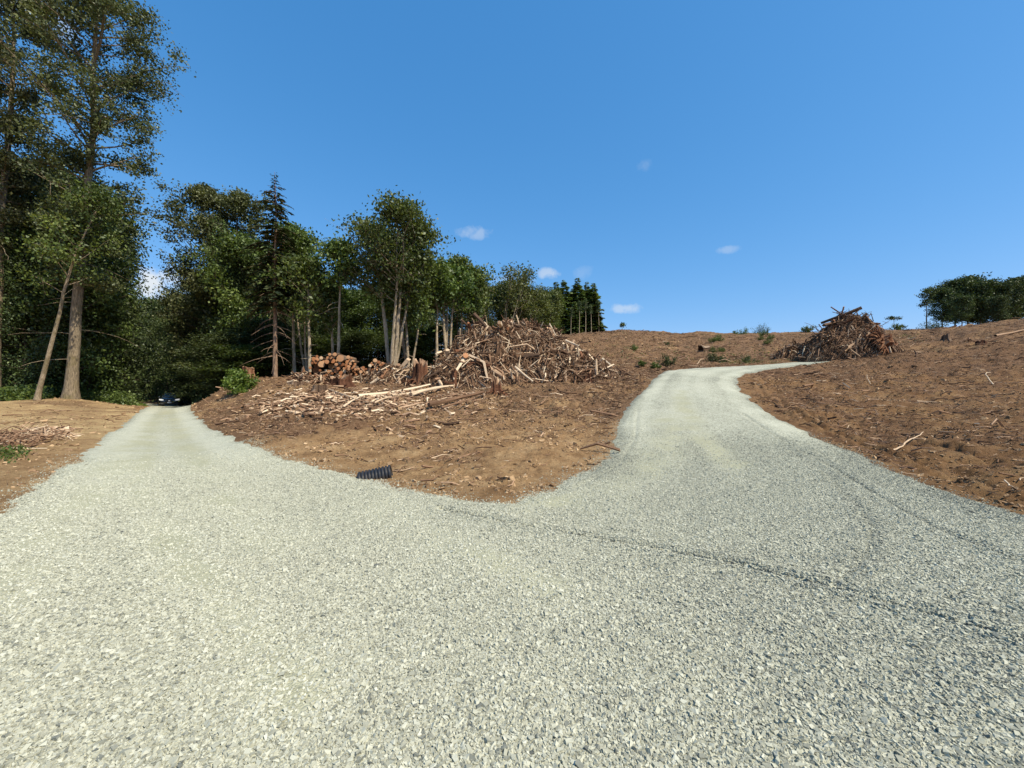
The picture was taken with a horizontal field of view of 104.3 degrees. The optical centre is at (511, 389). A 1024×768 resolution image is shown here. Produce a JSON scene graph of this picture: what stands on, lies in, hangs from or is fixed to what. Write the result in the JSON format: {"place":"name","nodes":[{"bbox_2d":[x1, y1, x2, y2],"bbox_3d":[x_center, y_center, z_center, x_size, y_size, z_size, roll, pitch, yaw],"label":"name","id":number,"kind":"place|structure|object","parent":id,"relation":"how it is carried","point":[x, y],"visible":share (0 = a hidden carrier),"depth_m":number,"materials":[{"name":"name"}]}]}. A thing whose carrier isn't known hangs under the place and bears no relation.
{"place":"outdoors","nodes":[
{"label":"outdoors","id":0,"kind":"place"},
{"bbox_2d":[0,361,1023,767],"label":"gravel road","id":1,"kind":"structure","parent":0,"point":[690,399],"depth_m":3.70,"materials":[{"name":"grey gravel"}]},
{"bbox_2d":[158,393,183,405],"bbox_3d":[-38.464,1.181,44.966,2.220,1.485,4.645,0,0,-36],"label":"parked car","id":2,"kind":"object","parent":1,"relation":"on","point":[165,399],"visible":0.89,"depth_m":43.49,"materials":[{"name":"blue paint"}]},
{"bbox_2d":[0,319,1023,514],"bbox_3d":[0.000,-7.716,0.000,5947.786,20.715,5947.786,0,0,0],"label":"ground","id":3,"kind":"structure","parent":0,"point":[534,453],"depth_m":13.65,"materials":[{"name":"soil"}]},
{"bbox_2d":[0,444,31,462],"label":"grass","id":4,"kind":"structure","parent":3,"relation":"on","point":[6,453],"depth_m":9.17,"materials":[{"name":"green plant"}]},
{"bbox_2d":[0,422,47,453],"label":"brush","id":5,"kind":"object","parent":3,"relation":"on","point":[7,438],"visible":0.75,"depth_m":10.46,"materials":[{"name":"brown wood"}]},
{"bbox_2d":[2,247,46,386],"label":"forest tree","id":6,"kind":"object","parent":3,"relation":"on","point":[4,353],"visible":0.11,"depth_m":32.98,"materials":[{"name":"green plant"}]},
{"bbox_2d":[0,0,84,387],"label":"cottonwood tree","id":7,"kind":"object","parent":3,"relation":"on","point":[10,180],"visible":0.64,"depth_m":31.35,"materials":[{"name":"green plant"}]},
{"bbox_2d":[11,424,82,448],"bbox_3d":[-13.728,1.337,11.699,1.418,0.567,6.079,0,0,-44],"label":"brush","id":8,"kind":"object","parent":3,"relation":"on","point":[51,433],"visible":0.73,"depth_m":11.52,"materials":[{"name":"brown wood"}]},
{"bbox_2d":[0,248,94,398],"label":"forest tree","id":9,"kind":"object","parent":3,"relation":"on","point":[12,267],"visible":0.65,"depth_m":32.15,"materials":[{"name":"green plant"}]},
{"bbox_2d":[1,148,140,396],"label":"forest tree","id":10,"kind":"object","parent":3,"relation":"on","point":[30,198],"visible":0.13,"depth_m":34.41,"materials":[{"name":"green plant"}]},
{"bbox_2d":[0,384,141,404],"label":"undergrowth","id":11,"kind":"object","parent":3,"relation":"on","point":[15,393],"visible":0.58,"depth_m":32.61,"materials":[{"name":"green plant"}]},
{"bbox_2d":[2,156,140,391],"bbox_3d":[-44.983,-10.587,39.516,13.940,24.413,13.353,0,0,27],"label":"forest tree","id":12,"kind":"object","parent":3,"relation":"on","point":[98,388],"visible":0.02,"depth_m":39.28,"materials":[{"name":"green plant"}]},
{"bbox_2d":[5,174,138,400],"bbox_3d":[-30.546,-6.650,27.357,6.307,15.748,5.852,0,0,0],"label":"slender tree","id":13,"kind":"object","parent":3,"relation":"on","point":[95,194],"visible":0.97,"depth_m":27.69,"materials":[{"name":"green plant"}]},
{"bbox_2d":[0,198,154,400],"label":"forest tree","id":14,"kind":"object","parent":3,"relation":"on","point":[31,306],"visible":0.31,"depth_m":34.51,"materials":[{"name":"green plant"}]},
{"bbox_2d":[34,284,144,396],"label":"forest tree","id":15,"kind":"object","parent":3,"relation":"on","point":[90,320],"visible":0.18,"depth_m":38.01,"materials":[{"name":"green plant"}]},
{"bbox_2d":[0,0,195,399],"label":"cottonwood tree","id":16,"kind":"object","parent":3,"relation":"on","point":[73,14],"visible":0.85,"depth_m":29.22,"materials":[{"name":"green plant"}]},
{"bbox_2d":[21,174,180,401],"bbox_3d":[-44.998,-10.177,42.859,14.936,23.965,13.769,0,0,32],"label":"forest tree","id":17,"kind":"object","parent":3,"relation":"on","point":[135,231],"visible":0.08,"depth_m":43.97,"materials":[{"name":"green plant"}]},
{"bbox_2d":[90,234,161,398],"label":"forest tree","id":18,"kind":"object","parent":3,"relation":"on","point":[137,361],"visible":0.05,"depth_m":47.84,"materials":[{"name":"green plant"}]},
{"bbox_2d":[108,277,151,399],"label":"forest tree","id":19,"kind":"object","parent":3,"relation":"on","point":[133,332],"visible":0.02,"depth_m":52.54,"materials":[{"name":"green plant"}]},
{"bbox_2d":[113,298,156,402],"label":"forest tree","id":20,"kind":"object","parent":3,"relation":"on","point":[140,355],"visible":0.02,"depth_m":58.17,"materials":[{"name":"green plant"}]},
{"bbox_2d":[125,332,163,400],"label":"forest tree","id":21,"kind":"object","parent":3,"relation":"on","point":[150,396],"visible":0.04,"depth_m":68.07,"materials":[{"name":"green plant"}]},
{"bbox_2d":[123,309,169,395],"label":"forest tree","id":22,"kind":"object","parent":3,"relation":"on","point":[148,331],"visible":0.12,"depth_m":73.49,"materials":[{"name":"green plant"}]},
{"bbox_2d":[130,343,174,398],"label":"forest tree","id":23,"kind":"object","parent":3,"relation":"on","point":[162,388],"visible":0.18,"depth_m":67.51,"materials":[{"name":"green plant"}]},
{"bbox_2d":[135,312,178,400],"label":"forest tree","id":24,"kind":"object","parent":3,"relation":"on","point":[160,327],"visible":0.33,"depth_m":64.63,"materials":[{"name":"green plant"}]},
{"bbox_2d":[145,292,186,391],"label":"forest tree","id":25,"kind":"object","parent":3,"relation":"on","point":[157,308],"visible":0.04,"depth_m":75.65,"materials":[{"name":"green plant"}]},
{"bbox_2d":[154,332,184,395],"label":"forest tree","id":26,"kind":"object","parent":3,"relation":"on","point":[169,344],"visible":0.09,"depth_m":60.59,"materials":[{"name":"green plant"}]},
{"bbox_2d":[150,278,196,392],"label":"forest tree","id":27,"kind":"object","parent":3,"relation":"on","point":[164,358],"visible":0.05,"depth_m":54.96,"materials":[{"name":"green plant"}]},
{"bbox_2d":[147,347,211,402],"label":"forest tree","id":28,"kind":"object","parent":3,"relation":"on","point":[173,379],"visible":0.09,"depth_m":45.88,"materials":[{"name":"green plant"}]},
{"bbox_2d":[163,290,206,396],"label":"forest tree","id":29,"kind":"object","parent":3,"relation":"on","point":[199,316],"visible":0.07,"depth_m":48.08,"materials":[{"name":"green plant"}]},
{"bbox_2d":[154,340,224,401],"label":"forest tree","id":30,"kind":"object","parent":3,"relation":"on","point":[185,383],"visible":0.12,"depth_m":41.29,"materials":[{"name":"green plant"}]},
{"bbox_2d":[132,178,252,391],"bbox_3d":[-34.061,-10.669,44.954,11.106,25.375,12.596,0,0,10],"label":"cottonwood tree","id":31,"kind":"object","parent":3,"relation":"on","point":[196,198],"visible":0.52,"depth_m":42.60,"materials":[{"name":"green plant"}]},
{"bbox_2d":[178,276,257,388],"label":"forest tree","id":32,"kind":"object","parent":3,"relation":"on","point":[204,307],"visible":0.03,"depth_m":43.28,"materials":[{"name":"green plant"}]},
{"bbox_2d":[158,328,286,394],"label":"forest tree","id":33,"kind":"object","parent":3,"relation":"on","point":[228,338],"visible":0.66,"depth_m":35.31,"materials":[{"name":"green plant"}]},
{"bbox_2d":[181,183,273,333],"bbox_3d":[-30.456,-10.588,44.023,8.995,22.753,8.964,0,0,0],"label":"cottonwood tree","id":34,"kind":"object","parent":3,"relation":"on","point":[238,204],"visible":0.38,"depth_m":42.94,"materials":[{"name":"green plant"}]},
{"bbox_2d":[171,216,290,345],"bbox_3d":[-27.708,-7.837,40.609,9.133,16.457,9.084,0,0,0],"label":"cottonwood tree","id":35,"kind":"object","parent":3,"relation":"on","point":[230,251],"visible":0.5,"depth_m":38.75,"materials":[{"name":"green plant"}]},
{"bbox_2d":[219,367,260,394],"bbox_3d":[-18.087,-0.548,26.257,2.470,1.880,2.261,0,0,36],"label":"bush","id":36,"kind":"object","parent":3,"relation":"on","point":[238,381],"visible":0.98,"depth_m":25.98,"materials":[{"name":"green plant"}]},
{"bbox_2d":[178,344,306,381],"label":"forest tree","id":37,"kind":"object","parent":3,"relation":"on","point":[244,351],"visible":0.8,"depth_m":34.49,"materials":[{"name":"green plant"}]},
{"bbox_2d":[201,262,289,379],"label":"forest tree","id":38,"kind":"object","parent":3,"relation":"on","point":[239,281],"visible":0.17,"depth_m":40.21,"materials":[{"name":"green plant"}]},
{"bbox_2d":[225,327,281,378],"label":"evergreen tree","id":39,"kind":"object","parent":3,"relation":"on","point":[256,369],"visible":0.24,"depth_m":37.95,"materials":[{"name":"green plant"}]},
{"bbox_2d":[215,317,311,376],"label":"forest tree","id":40,"kind":"object","parent":3,"relation":"on","point":[281,323],"visible":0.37,"depth_m":38.83,"materials":[{"name":"green plant"}]},
{"bbox_2d":[240,172,309,376],"bbox_3d":[-19.538,-9.299,33.027,5.400,17.268,5.307,0,0,0],"label":"conifer tree","id":41,"kind":"object","parent":3,"relation":"on","point":[270,294],"visible":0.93,"depth_m":32.80,"materials":[{"name":"green plant"}]},
{"bbox_2d":[253,219,316,374],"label":"slender tree","id":42,"kind":"object","parent":3,"relation":"on","point":[294,228],"visible":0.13,"depth_m":35.69,"materials":[{"name":"green plant"}]},
{"bbox_2d":[252,331,336,375],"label":"forest tree","id":43,"kind":"object","parent":3,"relation":"on","point":[289,334],"visible":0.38,"depth_m":38.95,"materials":[{"name":"green plant"}]},
{"bbox_2d":[264,279,327,371],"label":"forest tree","id":44,"kind":"object","parent":3,"relation":"on","point":[300,326],"visible":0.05,"depth_m":43.67,"materials":[{"name":"green plant"}]},
{"bbox_2d":[273,223,327,370],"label":"slender tree","id":45,"kind":"object","parent":3,"relation":"on","point":[304,247],"visible":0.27,"depth_m":35.74,"materials":[{"name":"green plant"}]},
{"bbox_2d":[263,251,346,371],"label":"slender tree","id":46,"kind":"object","parent":3,"relation":"on","point":[300,267],"visible":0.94,"depth_m":32.46,"materials":[{"name":"green plant"}]},
{"bbox_2d":[191,358,434,403],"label":"undergrowth","id":47,"kind":"object","parent":3,"relation":"on","point":[200,399],"visible":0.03,"depth_m":39.25,"materials":[{"name":"green plant"}]},
{"bbox_2d":[280,337,364,369],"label":"forest tree","id":48,"kind":"object","parent":3,"relation":"on","point":[325,348],"visible":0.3,"depth_m":39.99,"materials":[{"name":"green plant"}]},
{"bbox_2d":[312,281,353,371],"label":"slender tree","id":49,"kind":"object","parent":3,"relation":"on","point":[332,324],"visible":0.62,"depth_m":34.91,"materials":[{"name":"green plant"}]},
{"bbox_2d":[306,231,360,373],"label":"slender tree","id":50,"kind":"object","parent":3,"relation":"on","point":[334,251],"visible":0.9,"depth_m":32.25,"materials":[{"name":"green plant"}]},
{"bbox_2d":[302,290,367,363],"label":"forest tree","id":51,"kind":"object","parent":3,"relation":"on","point":[318,329],"visible":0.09,"depth_m":44.30,"materials":[{"name":"green plant"}]},
{"bbox_2d":[317,374,355,388],"bbox_3d":[-10.998,-0.500,25.561,2.148,1.017,1.993,0,0,31],"label":"stump","id":52,"kind":"object","parent":3,"relation":"on","point":[344,380],"visible":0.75,"depth_m":25.05,"materials":[{"name":"red wood"}]},
{"bbox_2d":[287,368,405,384],"bbox_3d":[-10.792,-0.892,27.587,8.679,1.460,3.522,0,0,-12],"label":"broken wood","id":53,"kind":"object","parent":3,"relation":"on","point":[303,377],"visible":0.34,"depth_m":27.16,"materials":[{"name":"brown wood"}]},
{"bbox_2d":[312,287,388,363],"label":"forest tree","id":54,"kind":"object","parent":3,"relation":"on","point":[362,308],"visible":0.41,"depth_m":44.30,"materials":[{"name":"green plant"}]},
{"bbox_2d":[317,329,403,370],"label":"forest tree","id":55,"kind":"object","parent":3,"relation":"on","point":[356,338],"visible":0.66,"depth_m":40.48,"materials":[{"name":"green plant"}]},
{"bbox_2d":[351,286,383,363],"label":"forest tree","id":56,"kind":"object","parent":3,"relation":"on","point":[358,324],"visible":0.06,"depth_m":46.49,"materials":[{"name":"green plant"}]},
{"bbox_2d":[357,340,385,367],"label":"evergreen tree","id":57,"kind":"object","parent":3,"relation":"on","point":[378,356],"visible":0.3,"depth_m":41.87,"materials":[{"name":"green plant"}]},
{"bbox_2d":[357,465,392,478],"bbox_3d":[-2.487,1.609,7.266,0.630,0.436,0.336,0,0,-13],"label":"culvert pipe","id":58,"kind":"object","parent":3,"relation":"on","point":[383,472],"visible":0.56,"depth_m":7.16,"materials":[{"name":"black plastic"}]},
{"bbox_2d":[360,358,412,385],"bbox_3d":[-7.678,-0.927,27.314,5.645,2.473,3.198,0,0,0],"label":"slash pile","id":59,"kind":"object","parent":3,"relation":"on","point":[392,373],"visible":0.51,"depth_m":26.57,"materials":[{"name":"brown wood"}]},
{"bbox_2d":[240,382,536,444],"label":"wood chips","id":60,"kind":"object","parent":3,"relation":"on","point":[335,396],"visible":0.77,"depth_m":17.77,"materials":[{"name":"beige wood"}]},
{"bbox_2d":[326,185,460,365],"bbox_3d":[-9.211,-7.802,32.591,9.940,14.793,9.153,0,0,30],"label":"maple tree","id":61,"kind":"object","parent":3,"relation":"on","point":[415,241],"visible":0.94,"depth_m":30.89,"materials":[{"name":"green plant"}]},
{"bbox_2d":[357,384,430,397],"bbox_3d":[-6.405,0.069,22.227,0.232,0.808,4.619,0,0,41],"label":"pole","id":62,"kind":"object","parent":3,"relation":"on","point":[380,393],"visible":0.65,"depth_m":21.77,"materials":[{"name":"brown wood"}]},
{"bbox_2d":[367,289,439,362],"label":"forest tree","id":63,"kind":"object","parent":3,"relation":"on","point":[424,320],"visible":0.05,"depth_m":45.52,"materials":[{"name":"green plant"}]},
{"bbox_2d":[367,327,442,365],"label":"forest tree","id":64,"kind":"object","parent":3,"relation":"on","point":[419,347],"visible":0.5,"depth_m":40.74,"materials":[{"name":"green plant"}]},
{"bbox_2d":[370,242,454,367],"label":"slender tree","id":65,"kind":"object","parent":3,"relation":"on","point":[389,307],"visible":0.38,"depth_m":33.19,"materials":[{"name":"green plant"}]},
{"bbox_2d":[402,359,427,385],"bbox_3d":[-5.999,-0.909,25.555,2.291,2.186,2.721,0,0,-22],"label":"stump","id":66,"kind":"object","parent":3,"relation":"on","point":[420,369],"visible":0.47,"depth_m":25.15,"materials":[{"name":"red wood"}]},
{"bbox_2d":[401,323,457,361],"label":"forest tree","id":67,"kind":"object","parent":3,"relation":"on","point":[440,328],"visible":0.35,"depth_m":43.12,"materials":[{"name":"green plant"}]},
{"bbox_2d":[409,385,452,395],"bbox_3d":[-4.231,0.046,22.005,0.202,0.640,5.238,0,0,16],"label":"pole","id":68,"kind":"object","parent":3,"relation":"on","point":[413,393],"visible":0.81,"depth_m":21.01,"materials":[{"name":"brown wood"}]},
{"bbox_2d":[424,277,463,362],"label":"slender tree","id":69,"kind":"object","parent":3,"relation":"on","point":[437,306],"visible":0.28,"depth_m":35.97,"materials":[{"name":"green plant"}]},
{"bbox_2d":[414,256,485,352],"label":"slender tree","id":70,"kind":"object","parent":3,"relation":"on","point":[463,278],"visible":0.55,"depth_m":36.55,"materials":[{"name":"green plant"}]},
{"bbox_2d":[427,391,483,406],"bbox_3d":[-2.489,0.423,18.490,0.198,0.690,3.693,0,0,35],"label":"pole","id":71,"kind":"object","parent":3,"relation":"on","point":[433,403],"visible":0.97,"depth_m":18.08,"materials":[{"name":"brown wood"}]},
{"bbox_2d":[448,309,465,340],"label":"evergreen tree","id":72,"kind":"object","parent":3,"relation":"on","point":[457,320],"visible":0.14,"depth_m":49.97,"materials":[{"name":"green plant"}]},
{"bbox_2d":[402,348,516,389],"bbox_3d":[-3.185,-1.060,25.611,7.921,3.333,4.096,0,0,0],"label":"slash pile","id":73,"kind":"object","parent":3,"relation":"on","point":[476,376],"visible":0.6,"depth_m":24.85,"materials":[{"name":"brown wood"}]},
{"bbox_2d":[440,252,500,334],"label":"slender tree","id":74,"kind":"object","parent":3,"relation":"on","point":[484,277],"visible":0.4,"depth_m":38.49,"materials":[{"name":"green plant"}]},
{"bbox_2d":[454,285,495,330],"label":"forest tree","id":75,"kind":"object","parent":3,"relation":"on","point":[489,321],"visible":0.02,"depth_m":53.52,"materials":[{"name":"green plant"}]},
{"bbox_2d":[485,375,508,396],"bbox_3d":[-0.797,-0.095,20.933,1.688,1.381,2.019,0,0,0],"label":"stump","id":76,"kind":"object","parent":3,"relation":"on","point":[495,385],"visible":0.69,"depth_m":20.79,"materials":[{"name":"red wood"}]},
{"bbox_2d":[462,260,540,325],"bbox_3d":[-2.031,-8.567,46.072,10.935,11.265,10.011,0,0,0],"label":"alder clump","id":77,"kind":"object","parent":3,"relation":"on","point":[524,275],"visible":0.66,"depth_m":43.94,"materials":[{"name":"green plant"}]},
{"bbox_2d":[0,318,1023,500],"bbox_3d":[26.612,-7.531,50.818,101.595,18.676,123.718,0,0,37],"label":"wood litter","id":78,"kind":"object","parent":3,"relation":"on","point":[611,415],"visible":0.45,"depth_m":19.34,"materials":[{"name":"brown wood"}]},
{"bbox_2d":[0,319,1023,511],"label":"soil clods","id":79,"kind":"object","parent":3,"relation":"on","point":[512,478],"visible":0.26,"depth_m":14.25,"materials":[{"name":"brown soil"}]},
{"bbox_2d":[428,315,608,385],"bbox_3d":[0.596,-2.387,29.272,14.602,6.230,9.256,0,0,0],"label":"slash pile","id":80,"kind":"object","parent":3,"relation":"on","point":[520,342],"visible":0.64,"depth_m":27.31,"materials":[{"name":"brown wood"}]},
{"bbox_2d":[491,279,555,323],"bbox_3d":[1.300,-8.677,48.913,8.269,9.401,6.617,0,0,0],"label":"alder clump","id":81,"kind":"object","parent":3,"relation":"on","point":[541,305],"visible":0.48,"depth_m":47.93,"materials":[{"name":"green plant"}]},
{"bbox_2d":[520,288,564,329],"bbox_3d":[3.997,-9.604,56.380,6.504,9.482,7.186,0,0,32],"label":"alder clump","id":82,"kind":"object","parent":3,"relation":"on","point":[554,304],"visible":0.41,"depth_m":55.84,"materials":[{"name":"green plant"}]},
{"bbox_2d":[556,298,570,334],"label":"conifer tree","id":83,"kind":"object","parent":3,"relation":"on","point":[563,323],"visible":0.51,"depth_m":105.30,"materials":[{"name":"green plant"}]},
{"bbox_2d":[557,280,573,329],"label":"conifer tree","id":84,"kind":"object","parent":3,"relation":"on","point":[567,293],"visible":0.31,"depth_m":111.69,"materials":[{"name":"green plant"}]},
{"bbox_2d":[567,301,582,333],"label":"conifer tree","id":85,"kind":"object","parent":3,"relation":"on","point":[573,327],"visible":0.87,"depth_m":103.61,"materials":[{"name":"green plant"}]},
{"bbox_2d":[567,278,586,322],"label":"conifer tree","id":86,"kind":"object","parent":3,"relation":"on","point":[574,291],"visible":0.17,"depth_m":113.03,"materials":[{"name":"green plant"}]},
{"bbox_2d":[574,288,589,332],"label":"conifer tree","id":87,"kind":"object","parent":3,"relation":"on","point":[581,298],"visible":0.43,"depth_m":109.51,"materials":[{"name":"green plant"}]},
{"bbox_2d":[543,346,635,383],"bbox_3d":[4.660,-1.338,27.318,8.234,3.480,4.878,0,0,0],"label":"slash pile","id":88,"kind":"object","parent":3,"relation":"on","point":[580,366],"visible":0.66,"depth_m":26.37,"materials":[{"name":"brown wood"}]},
{"bbox_2d":[584,283,603,331],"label":"conifer tree","id":89,"kind":"object","parent":3,"relation":"on","point":[591,292],"visible":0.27,"depth_m":109.57,"materials":[{"name":"green plant"}]},
{"bbox_2d":[587,291,607,331],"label":"conifer tree","id":90,"kind":"object","parent":3,"relation":"on","point":[596,322],"visible":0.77,"depth_m":107.28,"materials":[{"name":"green plant"}]},
{"bbox_2d":[594,329,920,359],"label":"weeds","id":91,"kind":"object","parent":3,"relation":"on","point":[706,345],"visible":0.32,"depth_m":61.11,"materials":[{"name":"green plant"}]},
{"bbox_2d":[769,338,805,359],"bbox_3d":[30.264,-3.799,42.313,5.832,3.390,3.904,0,0,0],"label":"slash pile","id":92,"kind":"object","parent":3,"relation":"on","point":[787,351],"visible":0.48,"depth_m":42.00,"materials":[{"name":"brown wood"}]},
{"bbox_2d":[793,306,904,361],"bbox_3d":[33.128,-4.971,39.386,9.980,6.462,7.385,0,0,0],"label":"slash pile","id":93,"kind":"object","parent":3,"relation":"on","point":[836,345],"visible":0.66,"depth_m":38.00,"materials":[{"name":"brown wood"}]},
{"bbox_2d":[862,323,893,354],"bbox_3d":[34.228,-4.356,37.015,4.072,3.820,2.037,23,-35,-27],"label":"stump","id":94,"kind":"object","parent":3,"relation":"on","point":[884,342],"visible":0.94,"depth_m":36.33,"materials":[{"name":"red wood"}]},
{"bbox_2d":[916,286,941,328],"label":"pine tree","id":95,"kind":"object","parent":3,"relation":"on","point":[926,292],"visible":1,"depth_m":99.42,"materials":[{"name":"green plant"}]},
{"bbox_2d":[923,284,963,324],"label":"pine tree","id":96,"kind":"object","parent":3,"relation":"on","point":[944,292],"visible":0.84,"depth_m":105.27,"materials":[{"name":"green plant"}]},
{"bbox_2d":[934,275,981,324],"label":"pine tree","id":97,"kind":"object","parent":3,"relation":"on","point":[965,285],"visible":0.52,"depth_m":106.19,"materials":[{"name":"green plant"}]},
{"bbox_2d":[946,293,978,325],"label":"pine tree","id":98,"kind":"object","parent":3,"relation":"on","point":[964,301],"visible":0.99,"depth_m":98.33,"materials":[{"name":"green plant"}]},
{"bbox_2d":[955,272,994,323],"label":"pine tree","id":99,"kind":"object","parent":3,"relation":"on","point":[977,277],"visible":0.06,"depth_m":108.02,"materials":[{"name":"green plant"}]},
{"bbox_2d":[963,276,1009,323],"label":"pine tree","id":100,"kind":"object","parent":3,"relation":"on","point":[986,289],"visible":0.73,"depth_m":104.34,"materials":[{"name":"green plant"}]},
{"bbox_2d":[981,293,1012,321],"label":"pine tree","id":101,"kind":"object","parent":3,"relation":"on","point":[996,303],"visible":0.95,"depth_m":97.43,"materials":[{"name":"green plant"}]},
{"bbox_2d":[988,278,1023,319],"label":"pine tree","id":102,"kind":"object","parent":3,"relation":"on","point":[1007,288],"visible":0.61,"depth_m":102.36,"materials":[{"name":"green plant"}]},
{"bbox_2d":[996,275,1023,318],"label":"pine tree","id":103,"kind":"object","parent":3,"relation":"on","point":[1016,278],"visible":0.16,"depth_m":104.74,"materials":[{"name":"green plant"}]},
{"bbox_2d":[0,0,1023,356],"label":"sky","id":104,"kind":"structure","parent":0,"point":[717,166],"materials":[{"name":"blue"}]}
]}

